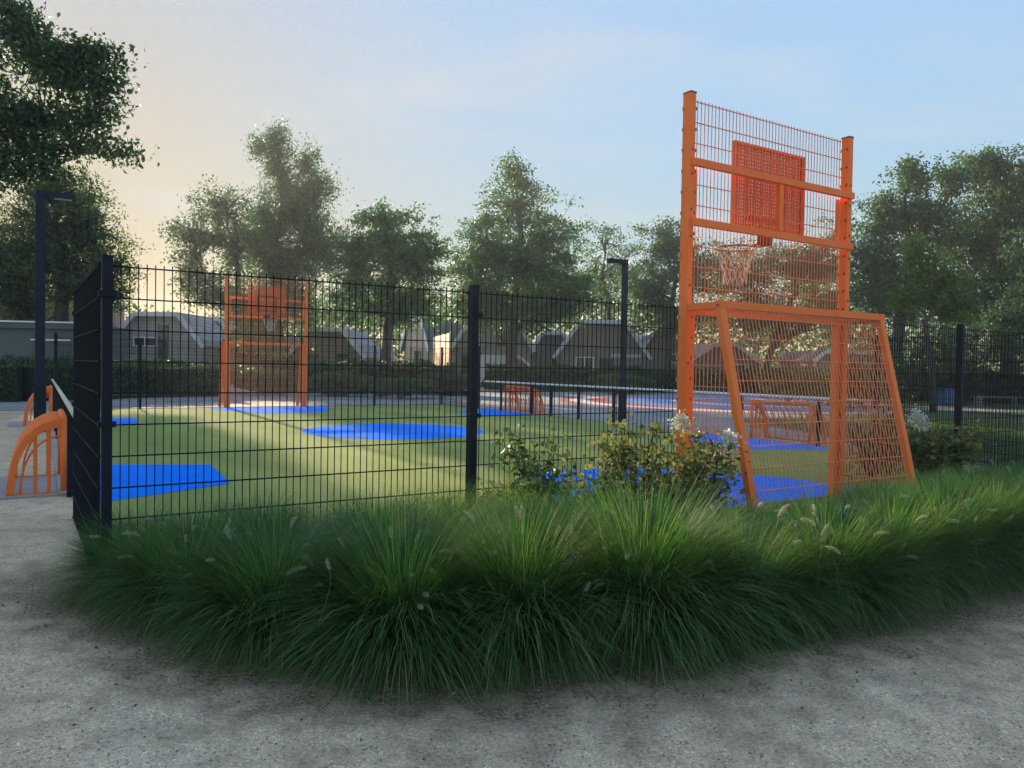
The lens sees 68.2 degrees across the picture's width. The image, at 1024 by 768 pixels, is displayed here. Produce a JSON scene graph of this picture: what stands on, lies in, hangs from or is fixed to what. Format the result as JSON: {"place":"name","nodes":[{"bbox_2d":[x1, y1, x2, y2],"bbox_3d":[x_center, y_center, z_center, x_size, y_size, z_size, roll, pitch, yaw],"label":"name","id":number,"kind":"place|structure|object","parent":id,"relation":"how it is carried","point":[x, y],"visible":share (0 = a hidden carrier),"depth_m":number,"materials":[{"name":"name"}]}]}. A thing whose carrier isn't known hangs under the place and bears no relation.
{"place":"outdoors","nodes":[
{"label":"outdoors","id":0,"kind":"place"},
{"bbox_2d":[0,295,126,327],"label":"flat roofed house","id":1,"kind":"structure","parent":0,"point":[116,320],"depth_m":42.32,"materials":[{"name":"paint"}]},
{"bbox_2d":[18,500,205,619],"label":"fountain grass","id":2,"kind":"object","parent":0,"point":[93,545],"depth_m":4.50,"materials":[{"name":"plant"}]},
{"bbox_2d":[433,331,450,365],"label":"house wall","id":3,"kind":"structure","parent":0,"point":[448,344],"depth_m":48.09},
{"bbox_2d":[480,355,530,386],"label":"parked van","id":4,"kind":"object","parent":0,"point":[498,362],"visible":0.09,"depth_m":49.03,"materials":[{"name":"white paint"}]},
{"bbox_2d":[0,390,1012,465],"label":"paving","id":5,"kind":"structure","parent":0,"point":[21,406],"depth_m":26.27,"materials":[{"name":"concrete"}]},
{"bbox_2d":[215,364,300,394],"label":"shrub","id":6,"kind":"object","parent":5,"relation":"on","point":[269,376],"visible":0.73,"depth_m":32.52,"materials":[{"name":"green plant"}]},
{"bbox_2d":[218,275,308,407],"bbox_3d":[-7.788,-1.297,23.997,2.586,4.110,1.734,0,2,-32],"label":"sports goal","id":7,"kind":"object","parent":5,"relation":"on","point":[224,352],"visible":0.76,"depth_m":23.90,"materials":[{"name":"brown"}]},
{"bbox_2d":[307,369,373,396],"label":"shrub","id":8,"kind":"object","parent":5,"relation":"on","point":[338,381],"visible":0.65,"depth_m":32.47,"materials":[{"name":"green plant"}]},
{"bbox_2d":[370,377,436,397],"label":"shrub","id":9,"kind":"object","parent":5,"relation":"on","point":[401,384],"visible":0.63,"depth_m":31.60,"materials":[{"name":"green plant"}]},
{"bbox_2d":[420,372,466,395],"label":"shrub","id":10,"kind":"object","parent":5,"relation":"on","point":[452,381],"visible":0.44,"depth_m":35.77,"materials":[{"name":"green plant"}]},
{"bbox_2d":[504,385,553,413],"bbox_3d":[0.477,0.492,23.609,0.860,0.866,1.680,0,2,-32],"label":"goal","id":11,"kind":"object","parent":5,"relation":"on","point":[518,401],"visible":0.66,"depth_m":23.67,"materials":[{"name":"metal"}]},
{"bbox_2d":[607,258,627,422],"bbox_3d":[2.680,-1.079,19.338,0.625,4.220,0.170,0,2,-32],"label":"street lamp","id":12,"kind":"object","parent":5,"relation":"on","point":[624,287],"visible":0.87,"depth_m":19.40,"materials":[{"name":"grey"}]},
{"bbox_2d":[585,373,656,392],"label":"shrub","id":13,"kind":"object","parent":5,"relation":"on","point":[601,380],"visible":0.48,"depth_m":42.20,"materials":[{"name":"green plant"}]},
{"bbox_2d":[484,361,853,395],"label":"clipped hedge","id":14,"kind":"object","parent":5,"relation":"on","point":[648,373],"visible":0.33,"depth_m":45.35,"materials":[{"name":"green plant"}]},
{"bbox_2d":[616,215,758,369],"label":"maple tree","id":15,"kind":"object","parent":5,"relation":"on","point":[666,244],"visible":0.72,"depth_m":49.39,"materials":[{"name":"green plant"}]},
{"bbox_2d":[558,396,891,414],"bbox_3d":[9.588,0.825,32.425,15.200,0.001,15.200,1,1,0],"label":"play court coating","id":16,"kind":"object","parent":5,"relation":"on","point":[565,399],"visible":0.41,"depth_m":28.55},
{"bbox_2d":[570,396,891,413],"bbox_3d":[9.638,0.820,32.475,14.300,0.001,14.300,1,1,0],"label":"play court coating","id":17,"kind":"object","parent":16,"relation":"on","point":[583,400],"visible":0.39,"depth_m":27.75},
{"bbox_2d":[587,396,891,411],"bbox_3d":[9.738,0.812,32.724,13.000,0.001,13.000,1,1,0],"label":"play court coating","id":18,"kind":"object","parent":17,"relation":"on","point":[604,399],"visible":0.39,"depth_m":29.15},
{"bbox_2d":[607,397,880,409],"bbox_3d":[9.888,0.803,33.024,11.400,0.001,11.400,1,1,0],"label":"play court coating","id":19,"kind":"object","parent":18,"relation":"on","point":[664,402],"visible":0.35,"depth_m":31.20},
{"bbox_2d":[673,398,854,407],"bbox_3d":[10.988,0.813,33.224,7.800,0.001,7.800,1,1,0],"label":"play court coating","id":20,"kind":"object","parent":19,"relation":"on","point":[746,405],"visible":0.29,"depth_m":30.83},
{"bbox_2d":[751,365,829,400],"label":"shrub","id":21,"kind":"object","parent":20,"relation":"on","point":[788,383],"visible":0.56,"depth_m":33.46,"materials":[{"name":"green plant"}]},
{"bbox_2d":[813,364,899,407],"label":"shrub","id":22,"kind":"object","parent":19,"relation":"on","point":[823,393],"visible":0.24,"depth_m":29.81,"materials":[{"name":"green plant"}]},
{"bbox_2d":[750,399,828,445],"bbox_3d":[5.662,0.771,15.322,0.860,0.866,1.680,0,2,-32],"label":"goal","id":23,"kind":"object","parent":5,"relation":"on","point":[780,437],"visible":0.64,"depth_m":15.41,"materials":[{"name":"metal"}]},
{"bbox_2d":[859,325,955,403],"bbox_3d":[17.451,-0.857,34.020,4.315,3.630,2.784,1,1,0],"label":"shrub","id":24,"kind":"object","parent":5,"relation":"on","point":[908,371],"visible":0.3,"depth_m":33.52,"materials":[{"name":"green plant"}]},
{"bbox_2d":[0,384,1023,767],"bbox_3d":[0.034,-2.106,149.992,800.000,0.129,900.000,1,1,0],"label":"ground","id":25,"kind":"structure","parent":0,"point":[842,688],"depth_m":3.23,"materials":[{"name":"gravel"}]},
{"bbox_2d":[7,385,52,426],"bbox_3d":[-10.621,0.473,16.724,0.860,0.866,1.680,0,2,-32],"label":"goal","id":26,"kind":"object","parent":25,"relation":"on","point":[25,422],"visible":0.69,"depth_m":16.27,"materials":[{"name":"metal"}]},
{"bbox_2d":[0,409,66,499],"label":"goal","id":27,"kind":"object","parent":25,"relation":"on","point":[13,485],"visible":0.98,"depth_m":8.03,"materials":[{"name":"metal"}]},
{"bbox_2d":[34,189,74,431],"bbox_3d":[-9.038,-1.417,14.934,0.690,4.720,0.215,0,2,-32],"label":"street lamp","id":28,"kind":"object","parent":25,"relation":"on","point":[40,377],"visible":0.93,"depth_m":14.73,"materials":[{"name":"grey"}]},
{"bbox_2d":[0,320,131,367],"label":"garage","id":29,"kind":"structure","parent":25,"relation":"on","point":[17,338],"depth_m":32.13,"materials":[{"name":"silver metal"}]},
{"bbox_2d":[32,341,68,367],"bbox_3d":[-19.655,-0.736,32.234,1.500,2.200,0.060,1,1,-6],"label":"garage door","id":30,"kind":"structure","parent":29,"relation":"in","point":[49,345],"depth_m":32.19,"materials":[{"name":"silver metal"}]},
{"bbox_2d":[0,160,155,321],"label":"plane tree","id":31,"kind":"object","parent":25,"relation":"on","point":[78,229],"visible":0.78,"depth_m":33.38,"materials":[{"name":"green plant"}]},
{"bbox_2d":[0,0,159,204],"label":"oak tree","id":32,"kind":"object","parent":25,"relation":"on","point":[63,66],"visible":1,"depth_m":16.68,"materials":[{"name":"green plant"}]},
{"bbox_2d":[0,354,219,401],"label":"clipped hedge","id":33,"kind":"object","parent":25,"relation":"on","point":[16,381],"visible":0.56,"depth_m":27.97,"materials":[{"name":"green plant"}]},
{"bbox_2d":[48,492,278,648],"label":"fountain grass","id":34,"kind":"object","parent":25,"relation":"on","point":[153,551],"depth_m":4.08,"materials":[{"name":"plant"}]},
{"bbox_2d":[119,311,223,368],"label":"bungalow","id":35,"kind":"object","parent":25,"relation":"on","point":[167,327],"visible":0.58,"depth_m":44.95,"materials":[{"name":"grey"}]},
{"bbox_2d":[158,325,168,365],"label":"window","id":36,"kind":"structure","parent":35,"relation":"in","point":[160,327],"depth_m":44.88,"materials":[{"name":"glass"}]},
{"bbox_2d":[152,174,279,387],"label":"young oak tree","id":37,"kind":"object","parent":25,"relation":"on","point":[235,246],"visible":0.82,"depth_m":41.50,"materials":[{"name":"green plant"}]},
{"bbox_2d":[105,494,391,690],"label":"fountain grass","id":38,"kind":"object","parent":25,"relation":"on","point":[228,578],"depth_m":3.69,"materials":[{"name":"plant"}]},
{"bbox_2d":[218,331,299,383],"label":"bungalow","id":39,"kind":"object","parent":25,"relation":"on","point":[231,356],"visible":0.08,"depth_m":47.97,"materials":[{"name":"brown brick"}]},
{"bbox_2d":[178,487,339,549],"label":"fountain grass","id":40,"kind":"object","parent":25,"relation":"on","point":[290,513],"depth_m":5.04,"materials":[{"name":"plant"}]},
{"bbox_2d":[221,291,318,372],"bbox_3d":[-12.731,-2.283,39.990,4.971,5.176,3.277,0,1,-26],"label":"shrub","id":41,"kind":"object","parent":25,"relation":"on","point":[262,329],"visible":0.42,"depth_m":39.52,"materials":[{"name":"green plant"}]},
{"bbox_2d":[221,116,353,360],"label":"birch tree","id":42,"kind":"object","parent":25,"relation":"on","point":[299,216],"visible":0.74,"depth_m":44.26,"materials":[{"name":"green plant"}]},
{"bbox_2d":[286,327,378,367],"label":"bungalow","id":43,"kind":"object","parent":25,"relation":"on","point":[345,341],"visible":0.37,"depth_m":46.96,"materials":[{"name":"grey brick"}]},
{"bbox_2d":[256,355,455,393],"bbox_3d":[-7.645,-0.449,37.854,9.875,1.868,2.107,1,1,-3],"label":"clipped hedge","id":44,"kind":"object","parent":25,"relation":"on","point":[383,371],"visible":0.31,"depth_m":37.27,"materials":[{"name":"green plant"}]},
{"bbox_2d":[292,479,469,549],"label":"fountain grass","id":45,"kind":"object","parent":25,"relation":"on","point":[338,511],"depth_m":5.02,"materials":[{"name":"plant"}]},
{"bbox_2d":[310,196,461,363],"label":"oak tree","id":46,"kind":"object","parent":25,"relation":"on","point":[399,257],"visible":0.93,"depth_m":41.35,"materials":[{"name":"green plant"}]},
{"bbox_2d":[208,485,571,717],"bbox_3d":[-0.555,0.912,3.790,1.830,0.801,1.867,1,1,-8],"label":"fountain grass","id":47,"kind":"object","parent":25,"relation":"on","point":[373,601],"depth_m":3.48,"materials":[{"name":"plant"}]},
{"bbox_2d":[368,474,525,540],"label":"fountain grass","id":48,"kind":"object","parent":25,"relation":"on","point":[430,498],"depth_m":5.44,"materials":[{"name":"plant"}]},
{"bbox_2d":[421,506,536,544],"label":"fountain grass","id":49,"kind":"object","parent":25,"relation":"on","point":[477,523],"depth_m":4.81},
{"bbox_2d":[449,318,535,386],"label":"bungalow","id":50,"kind":"object","parent":25,"relation":"on","point":[488,338],"visible":0.29,"depth_m":51.95,"materials":[{"name":"grey brick"}]},
{"bbox_2d":[1,550,1022,765],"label":"leaf litter","id":51,"kind":"object","parent":25,"relation":"on","point":[301,719],"visible":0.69,"depth_m":3.45,"materials":[{"name":"brown plant"}]},
{"bbox_2d":[336,474,697,721],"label":"fountain grass","id":52,"kind":"object","parent":25,"relation":"on","point":[527,580],"depth_m":3.60,"materials":[{"name":"plant"}]},
{"bbox_2d":[468,457,565,513],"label":"hydrangea shrub","id":53,"kind":"object","parent":25,"relation":"on","point":[510,480],"visible":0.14,"depth_m":5.73,"materials":[{"name":"green plant"}]},
{"bbox_2d":[448,468,588,524],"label":"fountain grass","id":54,"kind":"object","parent":25,"relation":"on","point":[500,493],"depth_m":5.68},
{"bbox_2d":[436,147,612,370],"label":"lime tree","id":55,"kind":"object","parent":25,"relation":"on","point":[493,256],"visible":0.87,"depth_m":47.23,"materials":[{"name":"green plant"}]},
{"bbox_2d":[46,404,1006,496],"bbox_3d":[-2.510,1.024,16.070,12.440,0.070,19.460,0,2,-32],"label":"kerb edging","id":56,"kind":"object","parent":25,"relation":"on","point":[55,453],"visible":0.3,"depth_m":14.50,"materials":[{"name":"concrete"}]},
{"bbox_2d":[51,379,72,496],"bbox_3d":[-7.661,0.538,12.766,0.060,0.958,13.950,0,2,-32],"label":"side rail","id":57,"kind":"object","parent":56,"relation":"on","point":[60,400],"visible":0.57,"depth_m":7.90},
{"bbox_2d":[484,380,870,445],"bbox_3d":[2.741,0.556,19.216,0.060,0.958,13.850,0,2,-32],"label":"side rail","id":58,"kind":"object","parent":56,"relation":"on","point":[614,399],"visible":0.57,"depth_m":19.37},
{"bbox_2d":[489,423,575,507],"bbox_3d":[0.191,0.807,5.916,0.703,1.002,0.580,2,2,39],"label":"hydrangea shrub","id":59,"kind":"object","parent":25,"relation":"on","point":[521,451],"visible":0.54,"depth_m":5.87,"materials":[{"name":"green plant"}]},
{"bbox_2d":[462,484,618,546],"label":"fountain grass","id":60,"kind":"object","parent":25,"relation":"on","point":[519,504],"depth_m":5.19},
{"bbox_2d":[530,331,565,367],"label":"bungalow","id":61,"kind":"object","parent":25,"relation":"on","point":[539,353],"visible":0.26,"depth_m":55.95,"materials":[{"name":"grey brick"}]},
{"bbox_2d":[547,454,635,510],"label":"hydrangea shrub","id":62,"kind":"object","parent":25,"relation":"on","point":[604,475],"visible":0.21,"depth_m":6.15,"materials":[{"name":"green plant"}]},
{"bbox_2d":[551,320,652,372],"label":"bungalow","id":63,"kind":"object","parent":25,"relation":"on","point":[629,361],"visible":0.52,"depth_m":52.95,"materials":[{"name":"grey brick"}]},
{"bbox_2d":[559,480,644,518],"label":"fountain grass","id":64,"kind":"object","parent":25,"relation":"on","point":[595,499],"depth_m":5.93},
{"bbox_2d":[563,217,646,319],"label":"ash tree","id":65,"kind":"object","parent":25,"relation":"on","point":[595,269],"visible":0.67,"depth_m":54.58,"materials":[{"name":"green plant"}]},
{"bbox_2d":[587,406,683,512],"bbox_3d":[1.008,0.745,6.438,0.786,1.129,0.594,1,1,-16],"label":"hydrangea shrub","id":66,"kind":"object","parent":25,"relation":"on","point":[622,441],"visible":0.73,"depth_m":6.38,"materials":[{"name":"green plant"}]},
{"bbox_2d":[478,452,840,700],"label":"fountain grass","id":67,"kind":"object","parent":25,"relation":"on","point":[673,548],"depth_m":3.76,"materials":[{"name":"plant"}]},
{"bbox_2d":[637,331,695,370],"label":"bungalow","id":68,"kind":"object","parent":25,"relation":"on","point":[661,360],"visible":0.11,"depth_m":54.95,"materials":[{"name":"grey brick"}]},
{"bbox_2d":[633,436,706,514],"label":"hydrangea shrub","id":69,"kind":"object","parent":25,"relation":"on","point":[658,482],"visible":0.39,"depth_m":6.46,"materials":[{"name":"green plant"}]},
{"bbox_2d":[652,409,723,499],"bbox_3d":[1.559,0.770,6.687,0.573,1.084,0.770,2,2,28],"label":"hydrangea shrub","id":70,"kind":"object","parent":25,"relation":"on","point":[681,419],"visible":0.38,"depth_m":6.73,"materials":[{"name":"green plant"}]},
{"bbox_2d":[666,427,754,517],"bbox_3d":[1.650,0.843,6.379,0.595,0.956,0.768,1,1,-18],"label":"hydrangea shrub","id":71,"kind":"object","parent":25,"relation":"on","point":[703,474],"visible":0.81,"depth_m":6.33,"materials":[{"name":"green plant"}]},
{"bbox_2d":[694,343,763,374],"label":"bungalow","id":72,"kind":"object","parent":25,"relation":"on","point":[709,360],"visible":0.3,"depth_m":54.96,"materials":[{"name":"grey brick"}]},
{"bbox_2d":[690,498,777,536],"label":"fountain grass","id":73,"kind":"object","parent":25,"relation":"on","point":[742,511],"depth_m":6.03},
{"bbox_2d":[650,494,894,666],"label":"fountain grass","id":74,"kind":"object","parent":25,"relation":"on","point":[790,578],"depth_m":4.07,"materials":[{"name":"plant"}]},
{"bbox_2d":[698,212,867,374],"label":"maple tree","id":75,"kind":"object","parent":25,"relation":"on","point":[792,264],"visible":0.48,"depth_m":51.38,"materials":[{"name":"green plant"}]},
{"bbox_2d":[746,495,821,525],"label":"fountain grass","id":76,"kind":"object","parent":25,"relation":"on","point":[770,503],"depth_m":6.33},
{"bbox_2d":[675,90,915,509],"bbox_3d":[2.773,-0.747,7.902,2.586,4.110,1.734,0,2,-32],"label":"sports goal","id":77,"kind":"object","parent":25,"relation":"on","point":[788,228],"visible":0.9,"depth_m":7.74,"materials":[{"name":"orange"}]},
{"bbox_2d":[774,350,909,371],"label":"bungalow","id":78,"kind":"object","parent":25,"relation":"on","point":[804,359],"visible":0.12,"depth_m":50.89,"materials":[{"name":"grey brick"}]},
{"bbox_2d":[719,482,971,646],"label":"fountain grass","id":79,"kind":"object","parent":25,"relation":"on","point":[858,550],"depth_m":4.36,"materials":[{"name":"plant"}]},
{"bbox_2d":[846,403,908,479],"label":"hydrangea shrub","id":80,"kind":"object","parent":25,"relation":"on","point":[872,475],"visible":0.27,"depth_m":9.92,"materials":[{"name":"green plant"}]},
{"bbox_2d":[881,404,997,476],"bbox_3d":[5.002,0.774,8.942,0.837,1.086,1.276,0,2,-39],"label":"hydrangea shrub","id":81,"kind":"object","parent":25,"relation":"on","point":[956,445],"visible":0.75,"depth_m":8.76,"materials":[{"name":"green plant"}]},
{"bbox_2d":[906,465,995,495],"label":"fountain grass","id":82,"kind":"object","parent":25,"relation":"on","point":[940,482],"depth_m":7.59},
{"bbox_2d":[895,454,1023,586],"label":"fountain grass","id":83,"kind":"object","parent":25,"relation":"on","point":[1011,500],"depth_m":5.53,"materials":[{"name":"plant"}]},
{"bbox_2d":[938,464,1018,492],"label":"fountain grass","id":84,"kind":"object","parent":25,"relation":"on","point":[967,467],"depth_m":7.95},
{"bbox_2d":[952,462,1023,553],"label":"fountain grass","id":85,"kind":"object","parent":25,"relation":"on","point":[1019,484],"depth_m":6.32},
{"bbox_2d":[0,0,1023,371],"label":"sky","id":86,"kind":"structure","parent":0,"point":[415,100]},
{"bbox_2d":[68,404,999,585],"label":"turf field","id":87,"kind":"structure","parent":0,"point":[175,444],"depth_m":12.00,"materials":[{"name":"plastic"}]},
{"bbox_2d":[53,333,219,408],"bbox_3d":[-10.144,-0.261,20.969,4.450,2.089,2.600,0,2,-32],"label":"fence","id":88,"kind":"object","parent":87,"relation":"on","point":[56,366],"visible":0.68,"depth_m":22.04,"materials":[{"name":"black metal"}]},
{"bbox_2d":[112,464,229,500],"bbox_3d":[-4.375,1.131,9.201,1.650,0.001,3.350,0,2,-32],"label":"blue safety surface","id":89,"kind":"object","parent":87,"relation":"on","point":[150,476],"visible":0.6,"depth_m":9.13,"materials":[{"name":"rubber"}]},
{"bbox_2d":[211,406,331,412],"bbox_3d":[-6.958,0.771,22.708,3.600,0.001,3.000,0,2,-32],"label":"blue safety surface","id":90,"kind":"object","parent":87,"relation":"on","point":[283,409],"visible":0.86,"depth_m":22.71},
{"bbox_2d":[71,254,674,587],"bbox_3d":[-1.100,0.240,5.941,5.545,2.089,2.322,1,1,-5],"label":"fence","id":91,"kind":"object","parent":87,"relation":"on","point":[95,294],"visible":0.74,"depth_m":5.62,"materials":[{"name":"black metal"}]},
{"bbox_2d":[302,424,483,438],"bbox_3d":[-2.512,0.997,16.186,3.840,0.001,3.840,0,2,-32],"label":"blue safety surface","id":92,"kind":"object","parent":87,"relation":"on","point":[382,431],"visible":0.85,"depth_m":15.94,"materials":[{"name":"rubber"}]},
{"bbox_2d":[309,344,481,408],"bbox_3d":[-3.822,-0.249,24.854,4.910,2.089,2.720,0,2,-32],"label":"fence","id":93,"kind":"object","parent":87,"relation":"on","point":[430,376],"visible":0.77,"depth_m":26.01,"materials":[{"name":"black metal"}]},
{"bbox_2d":[541,466,850,510],"bbox_3d":[1.870,1.230,9.306,3.950,0.001,2.960,0,2,-32],"label":"blue safety surface","id":94,"kind":"object","parent":87,"relation":"on","point":[758,485],"depth_m":9.23,"materials":[{"name":"rubber"}]},
{"bbox_2d":[692,434,827,448],"bbox_3d":[4.483,1.145,14.744,1.650,0.001,3.350,0,2,-32],"label":"blue safety surface","id":95,"kind":"object","parent":87,"relation":"on","point":[755,442],"visible":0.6,"depth_m":14.49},
{"bbox_2d":[814,475,908,509],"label":"fountain grass","id":96,"kind":"object","parent":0,"point":[856,489],"depth_m":6.99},
{"bbox_2d":[744,413,1023,464],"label":"lawn grass","id":97,"kind":"structure","parent":0,"point":[910,429],"depth_m":18.11,"materials":[{"name":"plant"}]},
{"bbox_2d":[789,479,1022,621],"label":"fountain grass","id":98,"kind":"object","parent":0,"point":[940,538],"depth_m":4.75,"materials":[{"name":"plant"}]},
{"bbox_2d":[833,462,1023,602],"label":"fountain grass","id":99,"kind":"object","parent":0,"point":[985,523],"depth_m":5.11,"materials":[{"name":"plant"}]},
{"bbox_2d":[893,401,1023,464],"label":"lawn","id":100,"kind":"structure","parent":0,"point":[947,415],"depth_m":24.94,"materials":[{"name":"plant"}]},
{"bbox_2d":[829,144,992,368],"bbox_3d":[19.899,-5.430,37.915,7.679,12.836,4.937,1,1,0],"label":"maple tree","id":101,"kind":"object","parent":100,"relation":"on","point":[882,267],"visible":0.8,"depth_m":37.37,"materials":[{"name":"green plant"}]},
{"bbox_2d":[876,229,988,411],"bbox_3d":[14.907,-2.186,26.839,3.713,6.706,2.299,1,1,0],"label":"acacia tree","id":102,"kind":"object","parent":100,"relation":"on","point":[939,298],"visible":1,"depth_m":26.70,"materials":[{"name":"green plant"}]},
{"bbox_2d":[845,321,1023,492],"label":"fence","id":103,"kind":"object","parent":100,"relation":"on","point":[960,361],"visible":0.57,"depth_m":10.25,"materials":[{"name":"black metal"}]},
{"bbox_2d":[847,361,1023,403],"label":"clipped hedge","id":104,"kind":"object","parent":100,"relation":"on","point":[949,381],"visible":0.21,"depth_m":36.40,"materials":[{"name":"green plant"}]},
{"bbox_2d":[911,318,1009,377],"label":"shrub","id":105,"kind":"object","parent":100,"relation":"on","point":[973,344],"visible":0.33,"depth_m":36.50,"materials":[{"name":"green plant"}]},
{"bbox_2d":[932,140,1023,373],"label":"oak tree","id":106,"kind":"object","parent":100,"relation":"on","point":[1005,203],"visible":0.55,"depth_m":39.15,"materials":[{"name":"green plant"}]},
{"bbox_2d":[969,308,1023,403],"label":"shrub","id":107,"kind":"object","parent":100,"relation":"on","point":[995,358],"visible":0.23,"depth_m":35.64,"materials":[{"name":"green plant"}]},
{"bbox_2d":[972,226,1023,352],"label":"oak tree","id":108,"kind":"object","parent":100,"relation":"on","point":[1009,319],"visible":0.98,"depth_m":29.95,"materials":[{"name":"green plant"}]},
{"label":"grassland","id":109,"kind":"structure","parent":0,"visible":0},
{"bbox_2d":[399,318,465,368],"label":"bungalow","id":110,"kind":"object","parent":109,"relation":"on","point":[425,337],"visible":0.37,"depth_m":62.02,"materials":[{"name":"paint"}]},
{"bbox_2d":[124,254,1023,373],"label":"wood","id":111,"kind":"object","parent":109,"relation":"on","point":[377,331],"visible":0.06,"depth_m":76.42,"materials":[{"name":"green plant"}]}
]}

